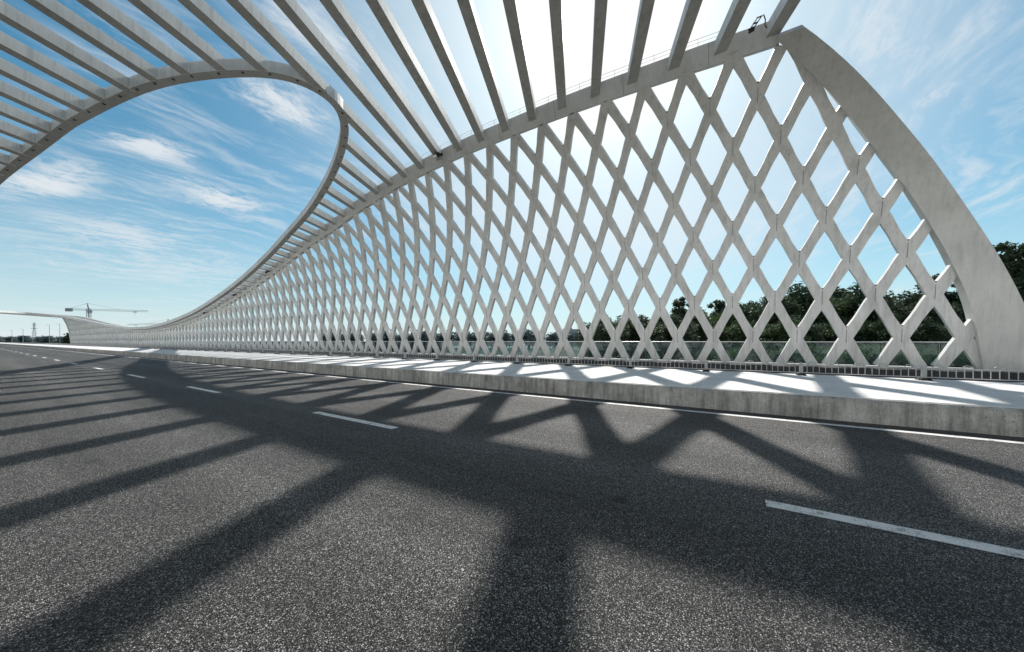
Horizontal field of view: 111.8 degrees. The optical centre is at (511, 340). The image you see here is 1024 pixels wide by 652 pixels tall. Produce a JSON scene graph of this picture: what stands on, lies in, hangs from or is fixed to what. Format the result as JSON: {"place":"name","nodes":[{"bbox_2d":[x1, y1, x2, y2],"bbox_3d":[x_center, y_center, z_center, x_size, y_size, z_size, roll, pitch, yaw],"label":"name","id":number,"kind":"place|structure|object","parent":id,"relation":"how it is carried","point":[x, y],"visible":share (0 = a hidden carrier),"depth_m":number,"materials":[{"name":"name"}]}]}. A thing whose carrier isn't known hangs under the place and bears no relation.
{"place":"outdoors","nodes":[
{"label":"outdoors","id":0,"kind":"place"},
{"bbox_2d":[297,345,576,354],"bbox_3d":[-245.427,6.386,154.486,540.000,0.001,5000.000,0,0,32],"label":"river","id":1,"kind":"structure","parent":0,"point":[509,349],"depth_m":258.28,"materials":[{"name":"teal liquid"}]},
{"bbox_2d":[454,330,469,345],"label":"tree","id":2,"kind":"object","parent":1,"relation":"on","point":[457,343],"visible":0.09,"depth_m":373.43,"materials":[{"name":"green plant"}]},
{"bbox_2d":[485,332,505,346],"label":"tree","id":3,"kind":"object","parent":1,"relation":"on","point":[490,337],"visible":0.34,"depth_m":338.22,"materials":[{"name":"green plant"}]},
{"bbox_2d":[1,341,973,367],"bbox_3d":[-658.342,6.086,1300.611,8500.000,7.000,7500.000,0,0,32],"label":"ground","id":4,"kind":"structure","parent":0,"point":[574,349],"depth_m":83.88,"materials":[{"name":"green plant"}]},
{"bbox_2d":[1,336,19,342],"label":"tree","id":5,"kind":"object","parent":4,"relation":"on","point":[10,339],"visible":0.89,"depth_m":329.56,"materials":[{"name":"green plant"}]},
{"bbox_2d":[15,335,30,342],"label":"tree","id":6,"kind":"object","parent":4,"relation":"on","point":[23,338],"visible":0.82,"depth_m":368.72,"materials":[{"name":"green plant"}]},
{"bbox_2d":[31,323,37,342],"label":"lattice mast","id":7,"kind":"object","parent":4,"relation":"on","point":[34,328],"visible":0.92,"depth_m":299.69,"materials":[{"name":"metal"}]},
{"bbox_2d":[31,336,48,342],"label":"tree","id":8,"kind":"object","parent":4,"relation":"on","point":[40,339],"visible":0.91,"depth_m":360.33,"materials":[{"name":"green plant"}]},
{"bbox_2d":[40,335,54,342],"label":"tree","id":9,"kind":"object","parent":4,"relation":"on","point":[47,338],"visible":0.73,"depth_m":367.07,"materials":[{"name":"green plant"}]},
{"bbox_2d":[52,336,62,342],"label":"tree","id":10,"kind":"object","parent":4,"relation":"on","point":[56,338],"visible":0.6,"depth_m":343.16,"materials":[{"name":"green plant"}]},
{"bbox_2d":[62,333,69,343],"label":"poplar tree","id":11,"kind":"object","parent":4,"relation":"on","point":[66,339],"visible":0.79,"depth_m":159.38,"materials":[{"name":"green plant"}]},
{"bbox_2d":[65,303,148,317],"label":"tower crane","id":12,"kind":"object","parent":4,"relation":"on","point":[88,311],"visible":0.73,"depth_m":349.20,"materials":[{"name":"metal"}]},
{"bbox_2d":[322,333,334,340],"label":"tree","id":13,"kind":"object","parent":4,"relation":"on","point":[324,338],"visible":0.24,"depth_m":341.50,"materials":[{"name":"green plant"}]},
{"bbox_2d":[341,332,354,342],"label":"tree","id":14,"kind":"object","parent":4,"relation":"on","point":[343,338],"visible":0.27,"depth_m":334.20,"materials":[{"name":"green plant"}]},
{"bbox_2d":[365,332,385,340],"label":"tree","id":15,"kind":"object","parent":4,"relation":"on","point":[373,338],"visible":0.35,"depth_m":326.94,"materials":[{"name":"green plant"}]},
{"bbox_2d":[395,335,412,342],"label":"tree","id":16,"kind":"object","parent":4,"relation":"on","point":[398,337],"visible":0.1,"depth_m":341.59,"materials":[{"name":"green plant"}]},
{"bbox_2d":[411,331,437,340],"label":"tree","id":17,"kind":"object","parent":4,"relation":"on","point":[424,336],"visible":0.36,"depth_m":329.05,"materials":[{"name":"green plant"}]},
{"bbox_2d":[435,331,458,344],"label":"tree","id":18,"kind":"object","parent":4,"relation":"on","point":[441,338],"visible":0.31,"depth_m":349.66,"materials":[{"name":"green plant"}]},
{"bbox_2d":[467,332,486,346],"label":"tree","id":19,"kind":"object","parent":4,"relation":"on","point":[471,337],"visible":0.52,"depth_m":334.16,"materials":[{"name":"green plant"}]},
{"bbox_2d":[492,330,513,346],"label":"tree","id":20,"kind":"object","parent":4,"relation":"on","point":[507,338],"visible":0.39,"depth_m":335.68,"materials":[{"name":"green plant"}]},
{"bbox_2d":[523,329,535,347],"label":"tree","id":21,"kind":"object","parent":4,"relation":"on","point":[528,333],"visible":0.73,"depth_m":328.66,"materials":[{"name":"green plant"}]},
{"bbox_2d":[544,332,558,347],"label":"tree","id":22,"kind":"object","parent":4,"relation":"on","point":[552,337],"visible":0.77,"depth_m":327.95,"materials":[{"name":"green plant"}]},
{"bbox_2d":[567,332,577,346],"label":"tree","id":23,"kind":"object","parent":4,"relation":"on","point":[570,336],"visible":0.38,"depth_m":373.19,"materials":[{"name":"green plant"}]},
{"bbox_2d":[569,330,581,346],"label":"tree","id":24,"kind":"object","parent":4,"relation":"on","point":[574,338],"visible":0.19,"depth_m":360.89,"materials":[{"name":"green plant"}]},
{"bbox_2d":[575,317,630,357],"bbox_3d":[9.868,-0.055,37.297,6.239,5.792,5.956,0,0,-17],"label":"broadleaf tree","id":25,"kind":"object","parent":4,"relation":"on","point":[601,333],"visible":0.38,"depth_m":36.23,"materials":[{"name":"green plant"}]},
{"bbox_2d":[607,315,644,358],"bbox_3d":[12.768,-0.122,40.738,6.701,6.087,6.166,0,0,-22],"label":"broadleaf tree","id":26,"kind":"object","parent":4,"relation":"on","point":[628,325],"visible":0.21,"depth_m":39.52,"materials":[{"name":"green plant"}]},
{"bbox_2d":[624,314,660,358],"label":"broadleaf tree","id":27,"kind":"object","parent":4,"relation":"on","point":[644,324],"visible":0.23,"depth_m":39.60,"materials":[{"name":"green plant"}]},
{"bbox_2d":[647,350,672,359],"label":"shrub","id":28,"kind":"object","parent":4,"relation":"on","point":[661,354],"visible":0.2,"depth_m":34.13,"materials":[{"name":"green plant"}]},
{"bbox_2d":[643,323,692,354],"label":"broadleaf tree","id":29,"kind":"object","parent":4,"relation":"on","point":[657,346],"visible":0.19,"depth_m":36.37,"materials":[{"name":"green plant"}]},
{"bbox_2d":[650,314,699,359],"bbox_3d":[16.807,-0.066,36.322,5.347,5.816,5.104,0,0,31],"label":"broadleaf tree","id":30,"kind":"object","parent":4,"relation":"on","point":[689,335],"visible":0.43,"depth_m":35.52,"materials":[{"name":"green plant"}]},
{"bbox_2d":[670,296,689,322],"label":"poplar tree","id":31,"kind":"object","parent":4,"relation":"on","point":[680,304],"visible":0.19,"depth_m":55.32,"materials":[{"name":"green plant"}]},
{"bbox_2d":[678,350,708,360],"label":"shrub","id":32,"kind":"object","parent":4,"relation":"on","point":[695,356],"visible":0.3,"depth_m":32.91,"materials":[{"name":"green plant"}]},
{"bbox_2d":[682,311,723,351],"bbox_3d":[21.805,-0.260,39.424,6.704,6.396,6.169,0,0,-15],"label":"broadleaf tree","id":33,"kind":"object","parent":4,"relation":"on","point":[695,321],"visible":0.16,"depth_m":38.17,"materials":[{"name":"green plant"}]},
{"bbox_2d":[697,349,719,360],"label":"shrub","id":34,"kind":"object","parent":4,"relation":"on","point":[712,354],"visible":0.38,"depth_m":33.59,"materials":[{"name":"green plant"}]},
{"bbox_2d":[707,299,726,322],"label":"poplar tree","id":35,"kind":"object","parent":4,"relation":"on","point":[719,306],"visible":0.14,"depth_m":53.72,"materials":[{"name":"green plant"}]},
{"bbox_2d":[698,321,737,357],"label":"broadleaf tree","id":36,"kind":"object","parent":4,"relation":"on","point":[703,333],"visible":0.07,"depth_m":37.70,"materials":[{"name":"green plant"}]},
{"bbox_2d":[717,348,749,361],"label":"shrub","id":37,"kind":"object","parent":4,"relation":"on","point":[733,355],"visible":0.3,"depth_m":31.96,"materials":[{"name":"green plant"}]},
{"bbox_2d":[710,304,772,327],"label":"broadleaf tree","id":38,"kind":"object","parent":4,"relation":"on","point":[730,320],"visible":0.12,"depth_m":47.19,"materials":[{"name":"green plant"}]},
{"bbox_2d":[713,320,776,351],"bbox_3d":[24.074,0.291,36.525,5.767,5.159,6.268,0,0,23],"label":"broadleaf tree","id":39,"kind":"object","parent":4,"relation":"on","point":[735,331],"visible":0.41,"depth_m":35.34,"materials":[{"name":"green plant"}]},
{"bbox_2d":[727,344,769,361],"bbox_3d":[21.713,1.660,32.421,3.481,2.874,3.710,0,0,-12],"label":"shrub","id":40,"kind":"object","parent":4,"relation":"on","point":[752,353],"visible":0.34,"depth_m":31.54,"materials":[{"name":"green plant"}]},
{"bbox_2d":[738,300,758,308],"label":"broadleaf tree","id":41,"kind":"object","parent":4,"relation":"on","point":[749,302],"visible":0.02,"depth_m":51.70,"materials":[{"name":"green plant"}]},
{"bbox_2d":[749,320,778,349],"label":"broadleaf tree","id":42,"kind":"object","parent":4,"relation":"on","point":[768,337],"visible":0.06,"depth_m":39.09,"materials":[{"name":"green plant"}]},
{"bbox_2d":[758,349,777,362],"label":"shrub","id":43,"kind":"object","parent":4,"relation":"on","point":[775,356],"visible":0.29,"depth_m":32.35,"materials":[{"name":"green plant"}]},
{"bbox_2d":[741,295,817,332],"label":"broadleaf tree","id":44,"kind":"object","parent":4,"relation":"on","point":[758,310],"visible":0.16,"depth_m":44.39,"materials":[{"name":"green plant"}]},
{"bbox_2d":[763,316,814,351],"bbox_3d":[30.525,-0.004,39.062,5.600,5.821,5.154,0,0,33],"label":"broadleaf tree","id":45,"kind":"object","parent":4,"relation":"on","point":[779,331],"visible":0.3,"depth_m":38.27,"materials":[{"name":"green plant"}]},
{"bbox_2d":[773,348,817,362],"bbox_3d":[26.287,1.729,32.297,3.432,2.659,3.221,0,0,32],"label":"shrub","id":46,"kind":"object","parent":4,"relation":"on","point":[793,354],"visible":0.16,"depth_m":31.91,"materials":[{"name":"green plant"}]},
{"bbox_2d":[757,281,847,327],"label":"broadleaf tree","id":47,"kind":"object","parent":4,"relation":"on","point":[798,296],"visible":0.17,"depth_m":46.70,"materials":[{"name":"green plant"}]},
{"bbox_2d":[780,313,826,348],"bbox_3d":[33.389,-0.212,41.032,5.244,6.137,5.493,0,0,25],"label":"broadleaf tree","id":48,"kind":"object","parent":4,"relation":"on","point":[816,337],"visible":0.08,"depth_m":38.89,"materials":[{"name":"green plant"}]},
{"bbox_2d":[789,351,822,363],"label":"shrub","id":49,"kind":"object","parent":4,"relation":"on","point":[799,357],"visible":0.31,"depth_m":30.77,"materials":[{"name":"green plant"}]},
{"bbox_2d":[777,295,852,327],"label":"broadleaf tree","id":50,"kind":"object","parent":4,"relation":"on","point":[834,303],"visible":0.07,"depth_m":43.84,"materials":[{"name":"green plant"}]},
{"bbox_2d":[808,344,826,363],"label":"shrub","id":51,"kind":"object","parent":4,"relation":"on","point":[813,350],"visible":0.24,"depth_m":34.07,"materials":[{"name":"green plant"}]},
{"bbox_2d":[812,323,837,348],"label":"broadleaf tree","id":52,"kind":"object","parent":4,"relation":"on","point":[828,333],"visible":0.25,"depth_m":39.63,"materials":[{"name":"green plant"}]},
{"bbox_2d":[831,285,854,314],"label":"broadleaf tree","id":53,"kind":"object","parent":4,"relation":"on","point":[837,293],"visible":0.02,"depth_m":49.65,"materials":[{"name":"green plant"}]},
{"bbox_2d":[818,317,868,346],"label":"broadleaf tree","id":54,"kind":"object","parent":4,"relation":"on","point":[856,338],"visible":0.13,"depth_m":38.95,"materials":[{"name":"green plant"}]},
{"bbox_2d":[817,346,872,364],"bbox_3d":[30.662,1.681,32.107,3.402,2.808,3.624,0,0,11],"label":"shrub","id":55,"kind":"object","parent":4,"relation":"on","point":[845,358],"visible":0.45,"depth_m":31.43,"materials":[{"name":"green plant"}]},
{"bbox_2d":[820,282,904,324],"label":"broadleaf tree","id":56,"kind":"object","parent":4,"relation":"on","point":[855,299],"visible":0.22,"depth_m":43.18,"materials":[{"name":"green plant"}]},
{"bbox_2d":[858,320,879,345],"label":"broadleaf tree","id":57,"kind":"object","parent":4,"relation":"on","point":[866,323],"visible":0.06,"depth_m":39.77,"materials":[{"name":"green plant"}]},
{"bbox_2d":[859,344,883,364],"bbox_3d":[34.084,1.679,33.174,3.409,2.814,3.632,0,0,35],"label":"shrub","id":58,"kind":"object","parent":4,"relation":"on","point":[871,349],"visible":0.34,"depth_m":32.52,"materials":[{"name":"green plant"}]},
{"bbox_2d":[857,313,937,347],"bbox_3d":[41.150,-0.153,37.424,5.684,6.008,5.954,0,0,32],"label":"broadleaf tree","id":59,"kind":"object","parent":4,"relation":"on","point":[881,329],"visible":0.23,"depth_m":37.18,"materials":[{"name":"green plant"}]},
{"bbox_2d":[876,350,929,365],"bbox_3d":[34.929,1.774,30.852,3.254,2.521,3.054,0,0,-12],"label":"shrub","id":60,"kind":"object","parent":4,"relation":"on","point":[899,357],"visible":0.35,"depth_m":30.85,"materials":[{"name":"green plant"}]},
{"bbox_2d":[867,288,965,323],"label":"broadleaf tree","id":61,"kind":"object","parent":4,"relation":"on","point":[908,304],"visible":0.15,"depth_m":41.39,"materials":[{"name":"green plant"}]},
{"bbox_2d":[900,343,940,366],"bbox_3d":[38.149,1.647,32.746,3.764,2.916,3.532,0,0,25],"label":"shrub","id":62,"kind":"object","parent":4,"relation":"on","point":[920,348],"visible":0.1,"depth_m":31.85,"materials":[{"name":"green plant"}]},
{"bbox_2d":[900,315,947,333],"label":"broadleaf tree","id":63,"kind":"object","parent":4,"relation":"on","point":[904,318],"visible":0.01,"depth_m":39.58,"materials":[{"name":"green plant"}]},
{"bbox_2d":[912,315,950,348],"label":"broadleaf tree","id":64,"kind":"object","parent":4,"relation":"on","point":[928,327],"visible":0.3,"depth_m":35.88,"materials":[{"name":"green plant"}]},
{"bbox_2d":[922,347,940,366],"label":"shrub","id":65,"kind":"object","parent":4,"relation":"on","point":[928,350],"visible":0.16,"depth_m":31.95,"materials":[{"name":"green plant"}]},
{"bbox_2d":[915,273,955,297],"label":"poplar tree","id":66,"kind":"object","parent":4,"relation":"on","point":[934,279],"visible":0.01,"depth_m":47.38,"materials":[{"name":"green plant"}]},
{"bbox_2d":[926,344,963,356],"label":"shrub","id":67,"kind":"object","parent":4,"relation":"on","point":[931,346],"visible":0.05,"depth_m":34.75,"materials":[{"name":"green plant"}]},
{"bbox_2d":[935,290,964,321],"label":"broadleaf tree","id":68,"kind":"object","parent":4,"relation":"on","point":[954,297],"visible":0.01,"depth_m":44.52,"materials":[{"name":"green plant"}]},
{"bbox_2d":[929,345,970,366],"bbox_3d":[41.727,1.697,33.233,3.560,2.758,3.341,0,0,-20],"label":"shrub","id":69,"kind":"object","parent":4,"relation":"on","point":[942,348],"visible":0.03,"depth_m":33.16,"materials":[{"name":"green plant"}]},
{"bbox_2d":[933,351,971,367],"bbox_3d":[40.412,1.861,31.693,2.903,2.249,2.725,0,0,-23],"label":"shrub","id":70,"kind":"object","parent":4,"relation":"on","point":[961,363],"visible":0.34,"depth_m":31.01,"materials":[{"name":"green plant"}]},
{"bbox_2d":[993,241,1023,301],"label":"poplar tree","id":71,"kind":"object","parent":4,"relation":"on","point":[1015,271],"visible":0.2,"depth_m":40.48,"materials":[{"name":"green plant"}]},
{"bbox_2d":[1005,258,1022,270],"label":"poplar tree","id":72,"kind":"object","parent":4,"relation":"on","point":[1010,265],"visible":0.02,"depth_m":47.20,"materials":[{"name":"green plant"}]},
{"bbox_2d":[0,344,1023,651],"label":"road","id":73,"kind":"structure","parent":0,"point":[150,504],"depth_m":2.28,"materials":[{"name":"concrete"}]},
{"bbox_2d":[0,343,1023,436],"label":"separator kerb","id":74,"kind":"structure","parent":73,"relation":"on","point":[983,420],"depth_m":6.02,"materials":[{"name":"concrete"}]},
{"bbox_2d":[0,342,1023,408],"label":"separator deck","id":75,"kind":"structure","parent":74,"relation":"on","point":[988,394],"depth_m":7.71,"materials":[{"name":"concrete"}]},
{"bbox_2d":[263,348,279,353],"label":"barrier panel","id":76,"kind":"object","parent":75,"relation":"on","point":[264,349],"visible":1,"depth_m":22.95,"materials":[{"name":"grey metal"}]},
{"bbox_2d":[293,349,313,354],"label":"barrier panel","id":77,"kind":"object","parent":75,"relation":"on","point":[303,350],"visible":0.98,"depth_m":20.91,"materials":[{"name":"grey metal"}]},
{"bbox_2d":[313,350,333,355],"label":"barrier panel","id":78,"kind":"object","parent":75,"relation":"on","point":[321,352],"visible":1,"depth_m":19.53,"materials":[{"name":"grey metal"}]},
{"bbox_2d":[331,350,355,356],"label":"barrier panel","id":79,"kind":"object","parent":75,"relation":"on","point":[351,355],"visible":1,"depth_m":18.44,"materials":[{"name":"grey metal"}]},
{"bbox_2d":[353,351,380,357],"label":"barrier panel","id":80,"kind":"object","parent":75,"relation":"on","point":[376,354],"visible":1,"depth_m":17.34,"materials":[{"name":"grey metal"}]},
{"bbox_2d":[377,351,408,358],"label":"barrier panel","id":81,"kind":"object","parent":75,"relation":"on","point":[404,355],"visible":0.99,"depth_m":16.28,"materials":[{"name":"grey metal"}]},
{"bbox_2d":[405,352,439,360],"bbox_3d":[-4.040,0.669,15.470,2.080,0.334,0.320,0,0,32],"label":"barrier panel","id":82,"kind":"object","parent":75,"relation":"on","point":[436,354],"visible":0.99,"depth_m":15.20,"materials":[{"name":"grey metal"}]},
{"bbox_2d":[438,353,477,361],"bbox_3d":[-2.322,0.669,14.389,2.080,0.334,0.320,0,0,32],"label":"barrier panel","id":83,"kind":"object","parent":75,"relation":"on","point":[473,355],"visible":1,"depth_m":14.10,"materials":[{"name":"grey metal"}]},
{"bbox_2d":[475,354,520,363],"bbox_3d":[-0.604,0.669,13.307,2.080,0.334,0.320,0,0,32],"label":"barrier panel","id":84,"kind":"object","parent":75,"relation":"on","point":[517,360],"visible":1,"depth_m":13.07,"materials":[{"name":"grey metal"}]},
{"bbox_2d":[518,355,572,365],"bbox_3d":[1.114,0.669,12.226,2.080,0.334,0.320,0,0,32],"label":"barrier panel","id":85,"kind":"object","parent":75,"relation":"on","point":[568,361],"visible":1,"depth_m":12.01,"materials":[{"name":"grey metal"}]},
{"bbox_2d":[570,356,633,368],"bbox_3d":[2.832,0.669,11.144,2.080,0.334,0.320,0,0,32],"label":"barrier panel","id":86,"kind":"object","parent":75,"relation":"on","point":[630,366],"visible":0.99,"depth_m":10.94,"materials":[{"name":"grey metal"}]},
{"bbox_2d":[633,357,709,371],"bbox_3d":[4.550,0.669,10.063,2.080,0.334,0.320,0,0,32],"label":"barrier panel","id":87,"kind":"object","parent":75,"relation":"on","point":[706,369],"visible":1,"depth_m":9.84,"materials":[{"name":"grey metal"}]},
{"bbox_2d":[709,359,806,375],"bbox_3d":[6.268,0.669,8.982,2.080,0.334,0.320,0,0,32],"label":"barrier panel","id":88,"kind":"object","parent":75,"relation":"on","point":[800,373],"visible":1,"depth_m":8.84,"materials":[{"name":"grey metal"}]},
{"bbox_2d":[803,362,932,380],"bbox_3d":[7.986,0.669,7.900,2.080,0.334,0.320,0,0,32],"label":"barrier panel","id":89,"kind":"object","parent":75,"relation":"on","point":[923,377],"visible":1,"depth_m":7.69,"materials":[{"name":"grey metal"}]},
{"bbox_2d":[927,365,1023,380],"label":"barrier panel","id":90,"kind":"object","parent":75,"relation":"on","point":[973,369],"visible":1,"depth_m":7.00,"materials":[{"name":"grey metal"}]},
{"bbox_2d":[0,0,1023,340],"label":"sky","id":91,"kind":"structure","parent":0,"point":[159,201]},
{"bbox_2d":[4,342,1023,382],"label":"walkway plinth","id":92,"kind":"structure","parent":0,"point":[943,373],"depth_m":18.72,"materials":[{"name":"grey concrete"}]},
{"bbox_2d":[0,0,1023,370],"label":"bridge canopy","id":93,"kind":"object","parent":92,"relation":"on","point":[988,334],"visible":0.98,"depth_m":17.93,"materials":[{"name":"white paint"}]},
{"bbox_2d":[433,152,442,157],"bbox_3d":[-5.127,-12.741,23.768,0.400,0.484,0.605,0,0,32],"label":"floodlight","id":94,"kind":"object","parent":93,"relation":"attached to","point":[437,154],"visible":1,"depth_m":23.63,"materials":[{"name":"black metal"}]},
{"bbox_2d":[748,14,766,33],"bbox_3d":[9.908,-12.860,14.032,0.756,0.758,0.263,0,0,-8],"label":"floodlight","id":95,"kind":"object","parent":93,"relation":"attached to","point":[751,29],"visible":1,"depth_m":14.01,"materials":[{"name":"black metal"}]},
{"bbox_2d":[14,342,1023,372],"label":"walkway","id":96,"kind":"structure","parent":92,"relation":"on","point":[846,365],"depth_m":19.72,"materials":[{"name":"concrete"}]},
{"bbox_2d":[385,341,396,351],"bbox_3d":[-12.935,0.639,36.974,1.914,1.214,0.048,0,0,32],"label":"glass railing","id":97,"kind":"object","parent":96,"relation":"on","point":[386,344],"visible":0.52,"depth_m":37.27,"materials":[{"name":"clear glass"}]},
{"bbox_2d":[397,341,408,351],"bbox_3d":[-11.327,0.639,35.961,1.914,1.214,0.048,0,0,32],"label":"glass railing","id":98,"kind":"object","parent":96,"relation":"on","point":[399,344],"visible":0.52,"depth_m":36.25,"materials":[{"name":"clear glass"}]},
{"bbox_2d":[409,341,422,352],"bbox_3d":[-9.719,0.639,34.949,1.914,1.214,0.048,0,0,32],"label":"glass railing","id":99,"kind":"object","parent":96,"relation":"on","point":[412,344],"visible":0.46,"depth_m":35.20,"materials":[{"name":"clear glass"}]},
{"bbox_2d":[422,341,434,352],"bbox_3d":[-8.111,0.639,33.937,1.914,1.214,0.048,0,0,32],"label":"glass railing","id":100,"kind":"object","parent":96,"relation":"on","point":[425,344],"visible":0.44,"depth_m":34.14,"materials":[{"name":"clear glass"}]},
{"bbox_2d":[436,341,442,351],"bbox_3d":[-6.503,0.639,32.925,1.914,1.214,0.048,0,0,32],"label":"glass railing","id":101,"kind":"object","parent":96,"relation":"on","point":[440,344],"visible":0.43,"depth_m":33.14,"materials":[{"name":"clear glass"}]},
{"bbox_2d":[858,342,882,351],"bbox_3d":[17.616,0.639,17.743,1.914,1.214,0.048,0,0,32],"label":"glass railing","id":102,"kind":"object","parent":96,"relation":"on","point":[874,342],"visible":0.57,"depth_m":17.31,"materials":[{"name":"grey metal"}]},
{"bbox_2d":[882,342,939,353],"bbox_3d":[19.224,0.639,16.731,1.914,1.214,0.048,0,0,32],"label":"glass railing","id":103,"kind":"object","parent":96,"relation":"on","point":[924,342],"visible":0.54,"depth_m":16.39,"materials":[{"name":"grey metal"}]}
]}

